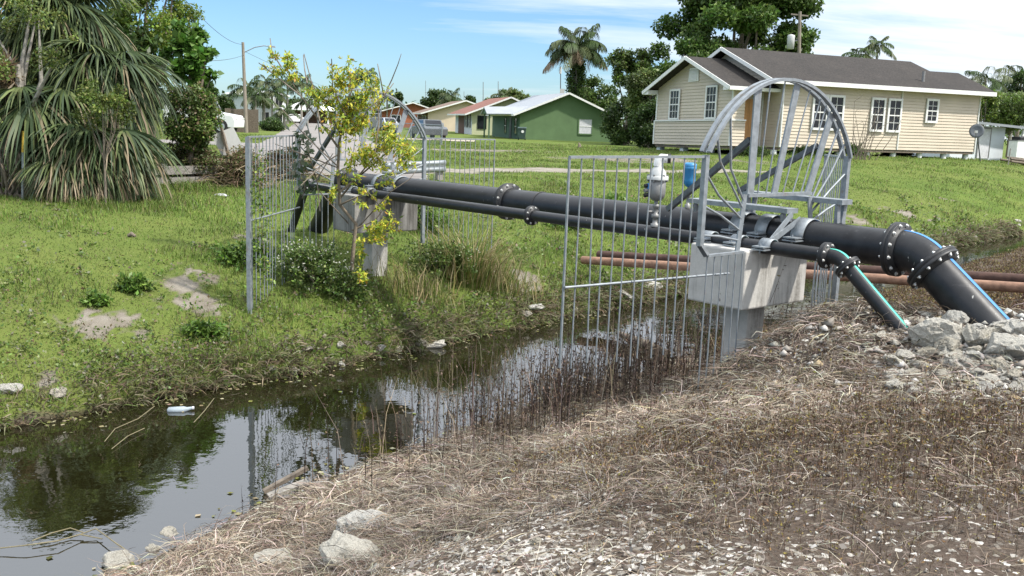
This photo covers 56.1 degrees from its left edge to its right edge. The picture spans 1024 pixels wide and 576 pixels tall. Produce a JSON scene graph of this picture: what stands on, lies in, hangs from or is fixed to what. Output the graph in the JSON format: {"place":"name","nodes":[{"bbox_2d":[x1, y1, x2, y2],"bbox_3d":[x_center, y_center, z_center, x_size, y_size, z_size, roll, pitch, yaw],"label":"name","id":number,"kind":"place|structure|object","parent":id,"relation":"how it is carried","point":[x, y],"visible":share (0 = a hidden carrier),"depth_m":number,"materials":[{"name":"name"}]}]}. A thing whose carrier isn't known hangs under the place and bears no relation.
{"place":"outdoors","nodes":[
{"label":"outdoors","id":0,"kind":"place"},
{"bbox_2d":[235,123,427,179],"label":"road","id":1,"kind":"structure","parent":0,"point":[329,148],"depth_m":44.14,"materials":[{"name":"asphalt"}]},
{"bbox_2d":[0,110,1023,575],"bbox_3d":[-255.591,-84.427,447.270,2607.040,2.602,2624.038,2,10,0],"label":"ground","id":2,"kind":"structure","parent":0,"point":[182,282],"depth_m":10.65,"materials":[{"name":"green plant"}]},
{"bbox_2d":[0,47,27,151],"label":"dry frond skirt","id":3,"kind":"object","parent":2,"relation":"on","point":[10,83],"visible":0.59,"depth_m":16.51,"materials":[{"name":"brown plant"}]},
{"bbox_2d":[0,0,102,187],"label":"gnarled tree","id":4,"kind":"object","parent":2,"relation":"on","point":[42,60],"visible":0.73,"depth_m":16.52,"materials":[{"name":"green plant"}]},
{"bbox_2d":[0,123,32,197],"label":"aerial roots","id":5,"kind":"object","parent":4,"relation":"attached to","point":[4,175],"visible":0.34,"depth_m":16.56,"materials":[{"name":"brown plant"}]},
{"bbox_2d":[0,76,116,189],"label":"fan palm","id":6,"kind":"object","parent":2,"relation":"on","point":[22,109],"visible":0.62,"depth_m":16.34,"materials":[{"name":"green plant"}]},
{"bbox_2d":[0,0,140,83],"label":"fan palm","id":7,"kind":"object","parent":2,"relation":"on","point":[88,23],"visible":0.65,"depth_m":17.37,"materials":[{"name":"green plant"}]},
{"bbox_2d":[6,151,153,203],"bbox_3d":[-7.649,-1.559,16.861,2.444,1.741,2.078,2,10,0],"label":"fan palm","id":8,"kind":"object","parent":2,"relation":"on","point":[75,185],"visible":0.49,"depth_m":16.23,"materials":[{"name":"green plant"}]},
{"bbox_2d":[0,4,172,167],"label":"shade tree","id":9,"kind":"object","parent":2,"relation":"on","point":[138,41],"visible":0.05,"depth_m":21.08,"materials":[{"name":"green plant"}]},
{"bbox_2d":[78,289,116,306],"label":"leafy weed","id":10,"kind":"object","parent":2,"relation":"on","point":[93,296],"visible":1,"depth_m":11.26,"materials":[{"name":"green plant"}]},
{"bbox_2d":[11,122,189,203],"bbox_3d":[-7.409,-1.774,17.127,3.023,2.440,2.554,2,10,0],"label":"fan palm","id":11,"kind":"object","parent":2,"relation":"on","point":[134,151],"visible":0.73,"depth_m":16.48,"materials":[{"name":"green plant"}]},
{"bbox_2d":[70,75,136,202],"bbox_3d":[-6.882,-2.383,16.078,1.094,2.308,0.807,5,10,15],"label":"gnarled tree","id":12,"kind":"object","parent":2,"relation":"on","point":[84,96],"visible":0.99,"depth_m":15.96,"materials":[{"name":"green plant"}]},
{"bbox_2d":[17,39,193,166],"bbox_3d":[-7.632,-3.069,17.807,3.135,3.056,2.722,2,10,0],"label":"fan palm","id":13,"kind":"object","parent":2,"relation":"on","point":[119,68],"visible":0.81,"depth_m":17.18,"materials":[{"name":"green plant"}]},
{"bbox_2d":[106,271,159,294],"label":"leafy weed","id":14,"kind":"object","parent":2,"relation":"on","point":[136,284],"visible":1,"depth_m":11.82,"materials":[{"name":"green plant"}]},
{"bbox_2d":[99,0,205,137],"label":"light tree","id":15,"kind":"object","parent":2,"relation":"on","point":[160,21],"visible":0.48,"depth_m":21.59,"materials":[{"name":"green plant"}]},
{"bbox_2d":[153,164,221,184],"bbox_3d":[-6.549,-2.229,20.614,2.310,0.939,0.286,-6,12,-38],"label":"timber rail","id":16,"kind":"object","parent":2,"relation":"on","point":[191,169],"visible":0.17,"depth_m":20.19,"materials":[{"name":"grey wood"}]},
{"bbox_2d":[157,18,224,156],"bbox_3d":[-6.956,-3.952,20.673,1.403,3.690,1.285,2,10,0],"label":"broadleaf tree","id":17,"kind":"object","parent":2,"relation":"on","point":[194,59],"visible":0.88,"depth_m":20.26,"materials":[{"name":"green plant"}]},
{"bbox_2d":[160,81,225,176],"bbox_3d":[-6.729,-3.191,20.252,1.356,2.352,1.219,2,10,0],"label":"tangled bush","id":18,"kind":"object","parent":2,"relation":"on","point":[194,130],"visible":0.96,"depth_m":19.97,"materials":[{"name":"green plant"}]},
{"bbox_2d":[164,102,244,132],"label":"delivery truck","id":19,"kind":"object","parent":2,"relation":"on","point":[235,122],"visible":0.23,"depth_m":64.21,"materials":[{"name":"white paint"}]},
{"bbox_2d":[177,318,236,342],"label":"leafy weed","id":20,"kind":"object","parent":2,"relation":"on","point":[202,329],"visible":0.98,"depth_m":11.17,"materials":[{"name":"green plant"}]},
{"bbox_2d":[145,140,290,186],"bbox_3d":[-7.170,-2.599,20.774,5.295,1.229,2.425,2,10,0],"label":"dry vine mound","id":21,"kind":"object","parent":2,"relation":"on","point":[202,159],"visible":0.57,"depth_m":20.39,"materials":[{"name":"brown plant"}]},
{"bbox_2d":[212,126,242,155],"bbox_3d":[-6.219,-2.811,21.006,0.650,1.487,0.234,2,10,0],"label":"warning sign","id":22,"kind":"object","parent":2,"relation":"on","point":[226,140],"visible":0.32,"depth_m":20.94,"materials":[{"name":"white paint"}]},
{"bbox_2d":[178,144,295,189],"bbox_3d":[-5.785,-2.505,20.619,3.505,1.229,2.390,2,10,0],"label":"dry vine mound","id":23,"kind":"object","parent":2,"relation":"on","point":[233,165],"visible":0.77,"depth_m":20.43,"materials":[{"name":"brown plant"}]},
{"bbox_2d":[225,108,258,132],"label":"board fence","id":24,"kind":"object","parent":2,"relation":"on","point":[253,122],"visible":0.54,"depth_m":72.51,"materials":[{"name":"brown wood"}]},
{"bbox_2d":[191,238,295,270],"bbox_3d":[-3.747,-0.432,13.433,1.112,0.560,1.039,10,13,40],"label":"leafy weed","id":25,"kind":"object","parent":2,"relation":"on","point":[236,253],"visible":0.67,"depth_m":13.34,"materials":[{"name":"green plant"}]},
{"bbox_2d":[227,75,261,108],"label":"feather palm","id":26,"kind":"object","parent":2,"relation":"on","point":[237,91],"visible":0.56,"depth_m":107.46,"materials":[{"name":"green plant"}]},
{"bbox_2d":[240,86,270,109],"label":"feather palm","id":27,"kind":"object","parent":2,"relation":"on","point":[253,98],"visible":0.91,"depth_m":82.45,"materials":[{"name":"green plant"}]},
{"bbox_2d":[222,91,289,122],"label":"white house","id":28,"kind":"structure","parent":2,"relation":"on","point":[238,101],"depth_m":120.04,"materials":[{"name":"paint"}]},
{"bbox_2d":[241,42,275,132],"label":"utility pole","id":29,"kind":"object","parent":2,"relation":"on","point":[244,94],"visible":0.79,"depth_m":70.55,"materials":[{"name":"brown wood"}]},
{"bbox_2d":[259,116,285,130],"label":"clipped hedge","id":30,"kind":"object","parent":2,"relation":"on","point":[274,124],"visible":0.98,"depth_m":80.59,"materials":[{"name":"green plant"}]},
{"bbox_2d":[252,547,295,567],"bbox_3d":[-1.415,1.654,5.773,0.292,0.135,0.269,-4,11,-29],"label":"rock","id":31,"kind":"object","parent":2,"relation":"on","point":[271,552],"visible":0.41,"depth_m":5.75,"materials":[{"name":"stone"}]},
{"bbox_2d":[260,82,288,116],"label":"feather palm","id":32,"kind":"object","parent":2,"relation":"on","point":[277,91],"visible":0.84,"depth_m":117.26,"materials":[{"name":"green plant"}]},
{"bbox_2d":[286,72,320,122],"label":"feather palm","id":33,"kind":"object","parent":2,"relation":"on","point":[302,85],"visible":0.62,"depth_m":132.03,"materials":[{"name":"green plant"}]},
{"bbox_2d":[254,146,382,182],"bbox_3d":[-5.516,-2.792,22.456,5.295,1.114,2.425,2,10,0],"label":"dry vine mound","id":34,"kind":"object","parent":2,"relation":"on","point":[278,163],"visible":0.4,"depth_m":22.34,"materials":[{"name":"brown plant"}]},
{"bbox_2d":[259,239,378,299],"bbox_3d":[-2.626,-0.252,13.100,1.466,0.928,1.307,10,13,40],"label":"flowering bush","id":35,"kind":"object","parent":2,"relation":"on","point":[303,255],"visible":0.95,"depth_m":12.98,"materials":[{"name":"green plant"}]},
{"bbox_2d":[258,38,421,284],"bbox_3d":[-2.330,-1.546,13.046,2.180,3.548,1.183,6,10,20],"label":"yellow sapling","id":36,"kind":"object","parent":2,"relation":"on","point":[359,122],"visible":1,"depth_m":12.87,"materials":[{"name":"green plant"}]},
{"bbox_2d":[317,265,376,300],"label":"flowering bush","id":37,"kind":"object","parent":2,"relation":"on","point":[346,274],"visible":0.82,"depth_m":13.07,"materials":[{"name":"green plant"}]},
{"bbox_2d":[318,530,379,571],"bbox_3d":[-0.833,1.455,5.154,0.414,0.238,0.299,15,26,29],"label":"rock","id":38,"kind":"object","parent":2,"relation":"on","point":[349,542],"visible":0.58,"depth_m":5.09,"materials":[{"name":"stone"}]},
{"bbox_2d":[336,509,392,537],"bbox_3d":[-0.941,1.490,5.947,0.394,0.216,0.438,-8,6,-35],"label":"rock","id":39,"kind":"object","parent":2,"relation":"on","point":[352,516],"visible":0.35,"depth_m":5.88,"materials":[{"name":"stone"}]},
{"bbox_2d":[245,88,495,313],"bbox_3d":[-2.434,-1.465,14.153,1.698,2.911,4.878,9,12,36],"label":"pipe guard","id":40,"kind":"object","parent":2,"relation":"on","point":[249,199],"visible":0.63,"depth_m":13.46,"materials":[{"name":"metal"}]},
{"bbox_2d":[247,144,275,290],"bbox_3d":[-3.089,-0.852,11.898,0.349,1.842,0.427,-1,10,-15],"label":"climbing vine","id":41,"kind":"object","parent":40,"relation":"attached to","point":[261,221],"visible":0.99,"depth_m":11.88,"materials":[{"name":"green plant"}]},
{"bbox_2d":[278,124,321,200],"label":"climbing vine","id":42,"kind":"object","parent":40,"relation":"attached to","point":[298,189],"visible":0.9,"depth_m":13.20,"materials":[{"name":"green plant"}]},
{"bbox_2d":[333,192,417,275],"bbox_3d":[-2.038,-0.564,14.298,1.080,1.689,0.630,-6,13,-39],"label":"concrete support","id":43,"kind":"object","parent":2,"relation":"on","point":[408,219],"visible":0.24,"depth_m":14.04,"materials":[{"name":"concrete"}]},
{"bbox_2d":[308,167,1009,325],"bbox_3d":[0.021,-0.033,12.204,0.575,2.656,13.027,-6,13,-39],"label":"pipe","id":44,"kind":"object","parent":43,"relation":"on","point":[937,272],"visible":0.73,"depth_m":8.72,"materials":[{"name":"plastic"}]},
{"bbox_2d":[684,162,696,207],"bbox_3d":[1.819,-1.055,9.873,0.138,0.465,0.138,2,10,0],"label":"air valve","id":45,"kind":"object","parent":44,"relation":"on","point":[688,174],"visible":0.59,"depth_m":9.80,"materials":[{"name":"blue paint"}]},
{"bbox_2d":[381,102,428,127],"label":"orange house","id":46,"kind":"structure","parent":2,"relation":"on","point":[413,107],"depth_m":148.14,"materials":[{"name":"paint"}]},
{"bbox_2d":[381,160,445,179],"bbox_3d":[-2.552,-2.938,24.701,1.788,0.737,0.230,-4,11,-30],"label":"guardrail","id":47,"kind":"object","parent":2,"relation":"on","point":[430,168],"visible":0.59,"depth_m":24.75,"materials":[{"name":"metal"}]},
{"bbox_2d":[409,119,447,138],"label":"parked car","id":48,"kind":"object","parent":2,"relation":"on","point":[437,123],"visible":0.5,"depth_m":71.51,"materials":[{"name":"paint"}]},
{"bbox_2d":[368,246,500,329],"bbox_3d":[-1.494,-0.013,14.023,2.357,1.314,1.599,7,11,27],"label":"tall grass clump","id":49,"kind":"object","parent":2,"relation":"on","point":[416,289],"visible":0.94,"depth_m":13.90,"materials":[{"name":"plant"}]},
{"bbox_2d":[417,205,452,230],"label":"leafy weed","id":50,"kind":"object","parent":2,"relation":"on","point":[433,217],"visible":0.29,"depth_m":16.96,"materials":[{"name":"green plant"}]},
{"bbox_2d":[419,88,453,107],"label":"round tree","id":51,"kind":"object","parent":2,"relation":"on","point":[433,98],"visible":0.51,"depth_m":185.12,"materials":[{"name":"green plant"}]},
{"bbox_2d":[396,237,479,278],"bbox_3d":[-1.102,-0.415,14.867,1.346,0.795,1.487,2,10,0],"label":"flowering bush","id":52,"kind":"object","parent":2,"relation":"on","point":[439,258],"visible":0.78,"depth_m":14.73,"materials":[{"name":"green plant"}]},
{"bbox_2d":[412,100,475,130],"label":"cream house","id":53,"kind":"structure","parent":2,"relation":"on","point":[440,112],"depth_m":122.69,"materials":[{"name":"paint"}]},
{"bbox_2d":[405,211,547,298],"bbox_3d":[-0.557,-0.526,15.042,2.436,1.425,2.204,2,10,0],"label":"tall grass clump","id":54,"kind":"object","parent":2,"relation":"on","point":[468,276],"visible":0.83,"depth_m":14.83,"materials":[{"name":"plant"}]},
{"bbox_2d":[447,97,519,134],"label":"yellow house","id":55,"kind":"structure","parent":2,"relation":"on","point":[469,119],"depth_m":102.04,"materials":[{"name":"paint"}]},
{"bbox_2d":[0,175,993,430],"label":"bank weeds","id":56,"kind":"object","parent":2,"relation":"on","point":[354,309],"visible":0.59,"depth_m":12.45,"materials":[{"name":"green plant"}]},
{"bbox_2d":[0,131,1023,407],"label":"lawn grass","id":57,"kind":"structure","parent":2,"relation":"on","point":[194,187],"depth_m":16.75,"materials":[{"name":"plant"}]},
{"bbox_2d":[0,210,1023,434],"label":"bank edge grass","id":58,"kind":"structure","parent":2,"relation":"on","point":[964,239],"depth_m":12.47,"materials":[{"name":"plant"}]},
{"bbox_2d":[476,252,560,312],"bbox_3d":[-0.059,-0.075,15.251,2.009,1.329,1.333,2,10,0],"label":"tall grass clump","id":59,"kind":"object","parent":2,"relation":"on","point":[519,285],"visible":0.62,"depth_m":15.12,"materials":[{"name":"plant"}]},
{"bbox_2d":[239,258,855,534],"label":"tall dead stalks","id":60,"kind":"object","parent":2,"relation":"on","point":[609,370],"visible":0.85,"depth_m":9.10,"materials":[{"name":"plant"}]},
{"bbox_2d":[77,287,1023,575],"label":"dry straw","id":61,"kind":"object","parent":2,"relation":"on","point":[311,507],"visible":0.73,"depth_m":6.14,"materials":[{"name":"beige plant"}]},
{"bbox_2d":[481,93,621,141],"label":"green house","id":62,"kind":"structure","parent":2,"relation":"on","point":[564,117],"depth_m":84.64,"materials":[{"name":"paint"}]},
{"bbox_2d":[124,298,1023,575],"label":"brown weeds","id":63,"kind":"object","parent":2,"relation":"on","point":[960,418],"visible":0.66,"depth_m":5.29,"materials":[{"name":"plant"}]},
{"bbox_2d":[543,23,607,93],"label":"feather palm","id":64,"kind":"object","parent":2,"relation":"on","point":[585,46],"visible":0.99,"depth_m":93.76,"materials":[{"name":"green plant"}]},
{"bbox_2d":[565,54,586,94],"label":"ivy column","id":65,"kind":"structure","parent":64,"relation":"attached to","point":[581,73],"depth_m":95.22,"materials":[{"name":"green plant"}]},
{"bbox_2d":[576,74,619,109],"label":"tree","id":66,"kind":"object","parent":2,"relation":"on","point":[589,93],"visible":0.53,"depth_m":94.93,"materials":[{"name":"green plant"}]},
{"bbox_2d":[184,406,1023,575],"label":"leaf litter","id":67,"kind":"object","parent":2,"relation":"on","point":[843,546],"visible":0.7,"depth_m":4.17,"materials":[{"name":"plant"}]},
{"bbox_2d":[597,97,638,144],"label":"thicket tree","id":68,"kind":"object","parent":2,"relation":"on","point":[610,126],"visible":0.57,"depth_m":74.41,"materials":[{"name":"green plant"}]},
{"bbox_2d":[603,46,655,144],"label":"leafy tree","id":69,"kind":"object","parent":2,"relation":"on","point":[627,62],"visible":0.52,"depth_m":77.51,"materials":[{"name":"green plant"}]},
{"bbox_2d":[627,96,656,148],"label":"thicket tree","id":70,"kind":"object","parent":2,"relation":"on","point":[641,132],"visible":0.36,"depth_m":67.06,"materials":[{"name":"green plant"}]},
{"bbox_2d":[623,67,661,146],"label":"leafy tree","id":71,"kind":"object","parent":2,"relation":"on","point":[637,84],"visible":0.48,"depth_m":71.11,"materials":[{"name":"green plant"}]},
{"bbox_2d":[647,28,725,147],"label":"broad tree","id":72,"kind":"object","parent":2,"relation":"on","point":[699,44],"visible":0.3,"depth_m":71.77,"materials":[{"name":"green plant"}]},
{"bbox_2d":[558,78,852,390],"bbox_3d":[2.158,-0.444,9.059,4.849,2.992,1.470,-6,13,-39],"label":"pipe guard","id":73,"kind":"object","parent":2,"relation":"on","point":[840,203],"visible":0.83,"depth_m":8.32,"materials":[{"name":"metal"}]},
{"bbox_2d":[650,0,824,54],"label":"broad tree","id":74,"kind":"object","parent":2,"relation":"on","point":[750,22],"visible":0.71,"depth_m":72.33,"materials":[{"name":"green plant"}]},
{"bbox_2d":[688,243,806,362],"bbox_3d":[2.204,0.413,9.140,0.960,1.678,0.630,-6,13,-39],"label":"concrete support","id":75,"kind":"object","parent":2,"relation":"on","point":[760,277],"visible":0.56,"depth_m":8.82,"materials":[{"name":"concrete"}]},
{"bbox_2d":[288,178,907,329],"bbox_3d":[-0.470,0.081,11.984,0.324,2.471,12.060,-6,13,-39],"label":"pipe","id":76,"kind":"object","parent":75,"relation":"on","point":[826,255],"visible":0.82,"depth_m":9.31,"materials":[{"name":"plastic"}]},
{"bbox_2d":[643,154,670,226],"bbox_3d":[1.442,-0.968,9.511,0.230,0.721,0.217,8,11,31],"label":"air valve","id":77,"kind":"object","parent":76,"relation":"on","point":[655,183],"visible":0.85,"depth_m":9.45,"materials":[{"name":"white paint"}]},
{"bbox_2d":[786,11,808,52],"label":"utility pole","id":78,"kind":"object","parent":2,"relation":"on","point":[791,40],"visible":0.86,"depth_m":69.51,"materials":[{"name":"brown wood"}]},
{"bbox_2d":[580,256,1023,292],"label":"rusty pipe","id":79,"kind":"object","parent":2,"relation":"on","point":[1000,286],"visible":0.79,"depth_m":14.03,"materials":[{"name":"metal"}]},
{"bbox_2d":[596,251,1023,281],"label":"rusty pipe","id":80,"kind":"object","parent":2,"relation":"on","point":[997,276],"visible":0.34,"depth_m":14.16,"materials":[{"name":"metal"}]},
{"bbox_2d":[642,47,996,159],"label":"raised house","id":81,"kind":"structure","parent":2,"relation":"on","point":[934,112],"depth_m":47.00,"materials":[{"name":"beige"}]},
{"bbox_2d":[668,89,680,119],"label":"window","id":82,"kind":"structure","parent":81,"relation":"in","point":[674,96],"depth_m":48.22,"materials":[{"name":"white paint"}]},
{"bbox_2d":[704,85,717,118],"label":"window","id":83,"kind":"structure","parent":81,"relation":"in","point":[711,95],"depth_m":45.47,"materials":[{"name":"glass"}]},
{"bbox_2d":[744,99,752,139],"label":"door","id":84,"kind":"structure","parent":81,"relation":"in","point":[749,102],"depth_m":45.49,"materials":[{"name":"brown wood"}]},
{"bbox_2d":[810,94,829,129],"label":"window","id":85,"kind":"structure","parent":81,"relation":"in","point":[818,119],"depth_m":45.33,"materials":[{"name":"white paint"}]},
{"bbox_2d":[829,95,845,130],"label":"window","id":86,"kind":"structure","parent":81,"relation":"in","point":[838,101],"depth_m":45.75,"materials":[{"name":"white paint"}]},
{"bbox_2d":[869,97,886,131],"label":"window","id":87,"kind":"structure","parent":81,"relation":"in","point":[876,102],"depth_m":46.84,"materials":[{"name":"white paint"}]},
{"bbox_2d":[885,98,902,132],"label":"window","id":88,"kind":"structure","parent":81,"relation":"in","point":[895,106],"depth_m":47.28,"materials":[{"name":"white paint"}]},
{"bbox_2d":[924,98,939,122],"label":"window","id":89,"kind":"structure","parent":81,"relation":"in","point":[932,106],"depth_m":48.27,"materials":[{"name":"white paint"}]},
{"bbox_2d":[708,254,1023,357],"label":"dry grass","id":90,"kind":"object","parent":2,"relation":"on","point":[992,293],"visible":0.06,"depth_m":15.47,"materials":[{"name":"plant"}]},
{"bbox_2d":[852,95,900,159],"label":"bare twig bush","id":91,"kind":"object","parent":2,"relation":"on","point":[860,151],"visible":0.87,"depth_m":43.14,"materials":[{"name":"plant"}]},
{"bbox_2d":[860,36,896,59],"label":"feather palm","id":92,"kind":"object","parent":2,"relation":"on","point":[884,49],"visible":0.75,"depth_m":107.97,"materials":[{"name":"green plant"}]},
{"bbox_2d":[908,317,963,345],"bbox_3d":[3.245,0.355,7.340,0.386,0.286,0.323,-10,2,28],"label":"rock","id":93,"kind":"object","parent":2,"relation":"on","point":[927,332],"visible":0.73,"depth_m":7.23,"materials":[{"name":"stone"}]},
{"bbox_2d":[854,245,1023,304],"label":"dry brush","id":94,"kind":"object","parent":2,"relation":"on","point":[899,291],"visible":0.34,"depth_m":21.46,"materials":[{"name":"plant"}]},
{"bbox_2d":[913,122,1023,160],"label":"white shed","id":95,"kind":"structure","parent":2,"relation":"on","point":[991,142],"depth_m":66.07,"materials":[{"name":"paint"}]},
{"bbox_2d":[960,323,987,346],"bbox_3d":[3.433,0.367,7.181,0.140,0.203,0.248,1,10,-7],"label":"rock","id":96,"kind":"object","parent":2,"relation":"on","point":[972,334],"visible":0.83,"depth_m":7.11,"materials":[{"name":"stone"}]},
{"bbox_2d":[964,66,1012,124],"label":"feather palm","id":97,"kind":"object","parent":2,"relation":"on","point":[997,83],"visible":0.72,"depth_m":88.86,"materials":[{"name":"green plant"}]},
{"bbox_2d":[979,84,1003,125],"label":"leafy tree","id":98,"kind":"object","parent":2,"relation":"on","point":[990,112],"visible":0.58,"depth_m":78.17,"materials":[{"name":"green plant"}]},
{"bbox_2d":[979,91,1023,156],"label":"leafy tree","id":99,"kind":"object","parent":2,"relation":"on","point":[1011,112],"visible":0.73,"depth_m":80.79,"materials":[{"name":"green plant"}]},
{"bbox_2d":[986,332,1023,356],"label":"rock","id":100,"kind":"object","parent":2,"relation":"on","point":[1013,345],"visible":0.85,"depth_m":6.92,"materials":[{"name":"stone"}]},
{"bbox_2d":[988,65,1023,139],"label":"feather palm","id":101,"kind":"object","parent":2,"relation":"on","point":[1009,67],"visible":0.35,"depth_m":102.36,"materials":[{"name":"green plant"}]},
{"bbox_2d":[1001,69,1023,135],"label":"broad tree","id":102,"kind":"object","parent":2,"relation":"on","point":[1012,87],"visible":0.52,"depth_m":95.89,"materials":[{"name":"green plant"}]},
{"bbox_2d":[0,235,1023,575],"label":"canal water","id":103,"kind":"structure","parent":0,"point":[138,491],"depth_m":9.02,"materials":[{"name":"black liquid"}]},
{"bbox_2d":[101,549,134,570],"bbox_3d":[-2.677,1.859,6.518,0.189,0.158,0.229,7,11,26],"label":"rock","id":104,"kind":"object","parent":103,"relation":"in","point":[110,558],"visible":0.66,"depth_m":6.47,"materials":[{"name":"stone"}]},
{"bbox_2d":[262,465,308,493],"bbox_3d":[-1.853,1.570,7.868,0.378,0.178,0.050,-3,11,-29],"label":"plank","id":105,"kind":"object","parent":103,"relation":"on","point":[287,478],"visible":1,"depth_m":7.85,"materials":[{"name":"brown wood"}]},
{"bbox_2d":[43,312,723,575],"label":"floating flecks","id":106,"kind":"object","parent":103,"relation":"on","point":[50,421],"visible":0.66,"depth_m":10.15,"materials":[{"name":"plant"}]},
{"bbox_2d":[0,0,1023,140],"label":"sky","id":107,"kind":"structure","parent":0,"point":[452,45],"materials":[{"name":"blue"}]},
{"bbox_2d":[143,302,1023,575],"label":"gravel","id":108,"kind":"structure","parent":0,"point":[829,323],"depth_m":6.24,"materials":[{"name":"gravel"}]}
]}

